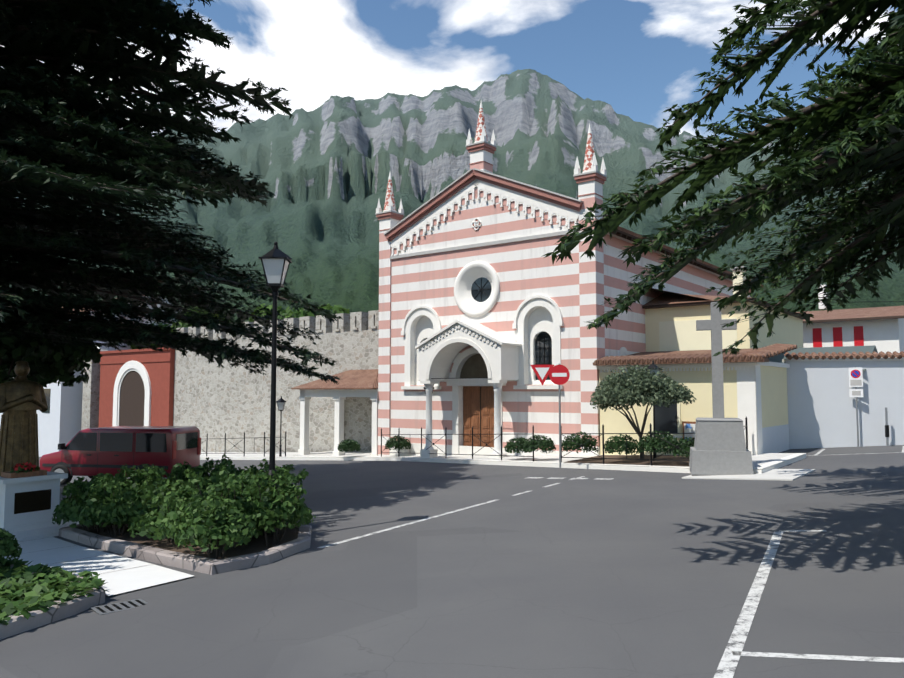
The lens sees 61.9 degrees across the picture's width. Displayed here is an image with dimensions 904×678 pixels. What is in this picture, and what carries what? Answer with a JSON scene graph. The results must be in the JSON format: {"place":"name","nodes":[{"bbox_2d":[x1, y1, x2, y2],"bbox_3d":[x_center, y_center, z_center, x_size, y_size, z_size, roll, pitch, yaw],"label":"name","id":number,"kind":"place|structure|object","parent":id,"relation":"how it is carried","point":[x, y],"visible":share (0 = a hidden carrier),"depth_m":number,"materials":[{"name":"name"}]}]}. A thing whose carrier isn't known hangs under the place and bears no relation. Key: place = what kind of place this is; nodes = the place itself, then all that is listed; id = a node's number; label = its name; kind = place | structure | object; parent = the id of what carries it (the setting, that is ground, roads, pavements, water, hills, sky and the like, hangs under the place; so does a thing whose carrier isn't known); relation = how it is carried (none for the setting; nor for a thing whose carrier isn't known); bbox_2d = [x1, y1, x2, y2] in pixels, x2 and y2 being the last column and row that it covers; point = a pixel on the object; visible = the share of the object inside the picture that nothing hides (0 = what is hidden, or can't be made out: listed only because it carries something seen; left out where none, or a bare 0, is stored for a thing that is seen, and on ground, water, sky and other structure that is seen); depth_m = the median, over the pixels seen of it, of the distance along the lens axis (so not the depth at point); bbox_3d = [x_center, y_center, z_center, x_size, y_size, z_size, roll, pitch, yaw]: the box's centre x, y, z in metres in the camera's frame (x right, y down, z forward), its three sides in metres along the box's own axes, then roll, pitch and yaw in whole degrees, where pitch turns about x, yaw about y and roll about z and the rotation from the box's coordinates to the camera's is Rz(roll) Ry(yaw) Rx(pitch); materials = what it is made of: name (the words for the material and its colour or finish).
{"place":"outdoors","nodes":[
{"label":"outdoors","id":0,"kind":"place"},
{"bbox_2d":[0,0,343,383],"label":"cedar","id":1,"kind":"object","parent":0,"point":[107,45],"depth_m":18.20,"materials":[{"name":"green plant"}]},
{"bbox_2d":[0,0,897,141],"label":"sky","id":2,"kind":"structure","parent":0,"point":[640,58],"materials":[{"name":"blue"}]},
{"bbox_2d":[0,445,903,677],"bbox_3d":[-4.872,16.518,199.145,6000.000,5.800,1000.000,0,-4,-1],"label":"ground","id":3,"kind":"structure","parent":0,"point":[633,574],"depth_m":8.64,"materials":[{"name":"grey asphalt"}]},
{"bbox_2d":[0,469,78,541],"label":"statue plinth","id":4,"kind":"structure","parent":3,"relation":"on","point":[29,501],"depth_m":14.73,"materials":[{"name":"white stone"}]},
{"bbox_2d":[12,462,35,470],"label":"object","id":5,"kind":"object","parent":4,"relation":"on","point":[29,465],"visible":0.77,"depth_m":14.82,"materials":[{"name":"red plant"}]},
{"bbox_2d":[0,361,47,475],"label":"bronze pope statue","id":6,"kind":"object","parent":4,"relation":"on","point":[22,399],"visible":0.83,"depth_m":15.04,"materials":[{"name":"brown metal"}]},
{"bbox_2d":[10,463,39,472],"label":"flower leaves","id":7,"kind":"object","parent":4,"relation":"on","point":[22,469],"visible":0.5,"depth_m":14.71,"materials":[{"name":"green plant"}]},
{"bbox_2d":[0,288,101,387],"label":"dark tree","id":8,"kind":"object","parent":3,"relation":"on","point":[47,361],"depth_m":22.55,"materials":[{"name":"green plant"}]},
{"bbox_2d":[0,565,104,639],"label":"stone curb","id":9,"kind":"structure","parent":3,"relation":"on","point":[54,613],"depth_m":8.19,"materials":[{"name":"stone"}]},
{"bbox_2d":[0,528,108,624],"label":"ground cover plants","id":10,"kind":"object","parent":9,"relation":"on","point":[11,582],"depth_m":9.11,"materials":[{"name":"green plant"}]},
{"bbox_2d":[0,295,179,456],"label":"white house","id":11,"kind":"structure","parent":3,"relation":"on","point":[60,420],"depth_m":52.57,"materials":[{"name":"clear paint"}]},
{"bbox_2d":[81,346,107,429],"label":"stone gate pier","id":12,"kind":"structure","parent":3,"relation":"on","point":[90,403],"depth_m":51.71,"materials":[{"name":"grey stone"}]},
{"bbox_2d":[2,536,193,595],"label":"statue paving","id":13,"kind":"structure","parent":3,"relation":"on","point":[119,574],"depth_m":11.21,"materials":[{"name":"stone"}]},
{"bbox_2d":[90,599,146,614],"bbox_3d":[-3.793,3.064,8.633,0.560,0.008,0.360,4,-5,-41],"label":"drain grate","id":14,"kind":"object","parent":3,"relation":"on","point":[113,607],"visible":1,"depth_m":8.61,"materials":[{"name":"metal"}]},
{"bbox_2d":[39,426,200,484],"bbox_3d":[-11.664,4.078,26.557,5.120,1.960,2.332,-1,-4,10],"label":"red van","id":15,"kind":"object","parent":3,"relation":"on","point":[90,452],"visible":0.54,"depth_m":25.66,"materials":[{"name":"red paint"}]},
{"bbox_2d":[98,347,174,427],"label":"arched gateway","id":16,"kind":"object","parent":3,"relation":"on","point":[136,387],"depth_m":48.33,"materials":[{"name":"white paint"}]},
{"bbox_2d":[59,522,311,574],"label":"stone curb","id":17,"kind":"structure","parent":3,"relation":"on","point":[254,552],"depth_m":11.56,"materials":[{"name":"stone"}]},
{"bbox_2d":[52,454,315,558],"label":"bed shrubs","id":18,"kind":"object","parent":17,"relation":"in","point":[246,516],"depth_m":12.05,"materials":[{"name":"green plant"}]},
{"bbox_2d":[258,242,291,535],"bbox_3d":[-3.049,0.803,12.872,0.600,4.995,0.600,0,-4,-1],"label":"tall street lamp","id":19,"kind":"object","parent":17,"relation":"on","point":[276,261],"visible":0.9,"depth_m":12.85,"materials":[{"name":"black metal"}]},
{"bbox_2d":[173,310,378,451],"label":"stone wall","id":20,"kind":"structure","parent":3,"relation":"on","point":[212,400],"depth_m":40.52,"materials":[{"name":"grey stone"}]},
{"bbox_2d":[375,101,762,461],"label":"church","id":21,"kind":"structure","parent":3,"relation":"on","point":[491,368],"depth_m":29.49,"materials":[{"name":"multicoloured paint"}]},
{"bbox_2d":[317,446,903,677],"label":"road markings","id":22,"kind":"object","parent":3,"relation":"on","point":[732,654],"visible":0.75,"depth_m":6.88,"materials":[{"name":"paint"}]},
{"bbox_2d":[593,343,796,454],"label":"annex building","id":23,"kind":"structure","parent":3,"relation":"on","point":[755,386],"depth_m":24.59,"materials":[{"name":"beige paint"}]},
{"bbox_2d":[642,266,803,351],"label":"yellow building","id":24,"kind":"structure","parent":3,"relation":"on","point":[670,324],"depth_m":29.45,"materials":[{"name":"beige paint"}]},
{"bbox_2d":[767,345,877,370],"bbox_3d":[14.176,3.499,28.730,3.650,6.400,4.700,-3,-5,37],"label":"tiled roof","id":25,"kind":"structure","parent":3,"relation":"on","point":[778,358],"depth_m":28.60,"materials":[{"name":"brown tile"}]},
{"bbox_2d":[782,351,903,448],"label":"white boundary wall","id":26,"kind":"structure","parent":3,"relation":"on","point":[821,408],"depth_m":26.14,"materials":[{"name":"paint"}]},
{"bbox_2d":[797,285,903,357],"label":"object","id":27,"kind":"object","parent":3,"relation":"on","point":[881,329],"visible":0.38,"depth_m":38.00,"materials":[{"name":"white paint"}]},
{"bbox_2d":[849,367,862,446],"bbox_3d":[13.909,2.325,25.882,0.420,2.750,0.084,-2,-5,27],"label":"parking sign","id":28,"kind":"object","parent":3,"relation":"on","point":[855,377],"visible":0.98,"depth_m":25.89,"materials":[{"name":"metal"}]},
{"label":"tree wood","id":29,"kind":"object","parent":3,"relation":"on","visible":0},
{"bbox_2d":[128,306,235,348],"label":"tree foliage","id":30,"kind":"object","parent":29,"relation":"on","point":[166,325],"visible":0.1,"depth_m":56.08,"materials":[{"name":"green plant"}]},
{"bbox_2d":[249,303,349,321],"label":"tree foliage","id":31,"kind":"object","parent":29,"relation":"on","point":[338,309],"visible":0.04,"depth_m":55.08,"materials":[{"name":"green plant"}]},
{"bbox_2d":[9,69,903,322],"bbox_3d":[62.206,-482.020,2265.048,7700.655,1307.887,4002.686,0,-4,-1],"label":"mountain massif","id":32,"kind":"structure","parent":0,"point":[326,168],"depth_m":2252.38,"materials":[{"name":"green plant"}]},
{"bbox_2d":[390,187,580,451],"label":"church facade","id":33,"kind":"structure","parent":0,"point":[524,270],"depth_m":29.29,"materials":[{"name":"paint"}]},
{"bbox_2d":[200,452,815,480],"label":"church pavement","id":34,"kind":"structure","parent":0,"point":[766,466],"depth_m":23.79,"materials":[{"name":"grey concrete"}]},
{"bbox_2d":[201,432,285,456],"bbox_3d":[-10.832,5.252,37.547,7.769,1.596,0.065,-3,-5,37],"label":"iron fence","id":35,"kind":"object","parent":34,"relation":"on","point":[225,438],"visible":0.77,"depth_m":37.48,"materials":[{"name":"black metal"}]},
{"bbox_2d":[276,396,285,456],"bbox_3d":[-8.046,4.108,35.420,0.510,2.822,0.510,0,-4,-1],"label":"street lamp","id":36,"kind":"object","parent":34,"relation":"on","point":[281,402],"visible":0.94,"depth_m":35.36,"materials":[{"name":"black metal"}]},
{"bbox_2d":[291,369,378,455],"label":"side portico","id":37,"kind":"structure","parent":34,"relation":"on","point":[358,383],"depth_m":34.14,"materials":[{"name":"stone"}]},
{"bbox_2d":[381,426,533,460],"bbox_3d":[-0.061,3.886,28.288,0.256,1.609,8.771,3,-5,-40],"label":"metal fence","id":38,"kind":"object","parent":34,"relation":"on","point":[445,435],"depth_m":28.46,"materials":[{"name":"black metal"}]},
{"bbox_2d":[531,364,569,467],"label":"road signs","id":39,"kind":"object","parent":34,"relation":"on","point":[559,375],"visible":1,"depth_m":22.25,"materials":[{"name":"metal"}]},
{"bbox_2d":[590,363,695,458],"bbox_3d":[5.816,2.368,23.250,3.006,3.221,3.242,0,-4,-1],"label":"olive tree","id":40,"kind":"object","parent":34,"relation":"on","point":[639,386],"depth_m":22.40,"materials":[{"name":"green plant"}]},
{"bbox_2d":[646,361,660,457],"bbox_3d":[6.365,2.216,23.744,0.510,3.072,0.510,0,-4,-1],"label":"street lamp","id":41,"kind":"object","parent":34,"relation":"on","point":[653,365],"visible":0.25,"depth_m":23.69,"materials":[{"name":"black metal"}]},
{"bbox_2d":[561,417,747,465],"bbox_3d":[5.877,3.107,23.034,5.069,1.498,3.885,-3,-5,37],"label":"fence","id":42,"kind":"object","parent":34,"relation":"on","point":[651,434],"visible":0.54,"depth_m":22.47,"materials":[{"name":"black metal"}]},
{"bbox_2d":[689,302,753,474],"bbox_3d":[6.974,1.251,19.771,1.480,4.450,1.480,-1,-4,15],"label":"stone cross on pedestal","id":43,"kind":"object","parent":34,"relation":"on","point":[719,448],"visible":0.92,"depth_m":19.16,"materials":[{"name":"stone"}]},
{"bbox_2d":[338,430,694,456],"bbox_3d":[1.104,3.708,26.627,11.775,1.473,12.909,0,-4,-1],"label":"shrub foliage","id":44,"kind":"object","parent":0,"point":[615,443],"visible":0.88,"depth_m":23.73,"materials":[{"name":"green plant"}]},
{"bbox_2d":[541,0,903,356],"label":"cedar","id":45,"kind":"object","parent":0,"point":[839,119],"depth_m":10.23,"materials":[{"name":"green plant"}]},
{"bbox_2d":[805,301,903,302],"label":"overhead wire","id":46,"kind":"object","parent":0,"point":[882,301],"visible":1,"depth_m":35.66,"materials":[{"name":"black metal"}]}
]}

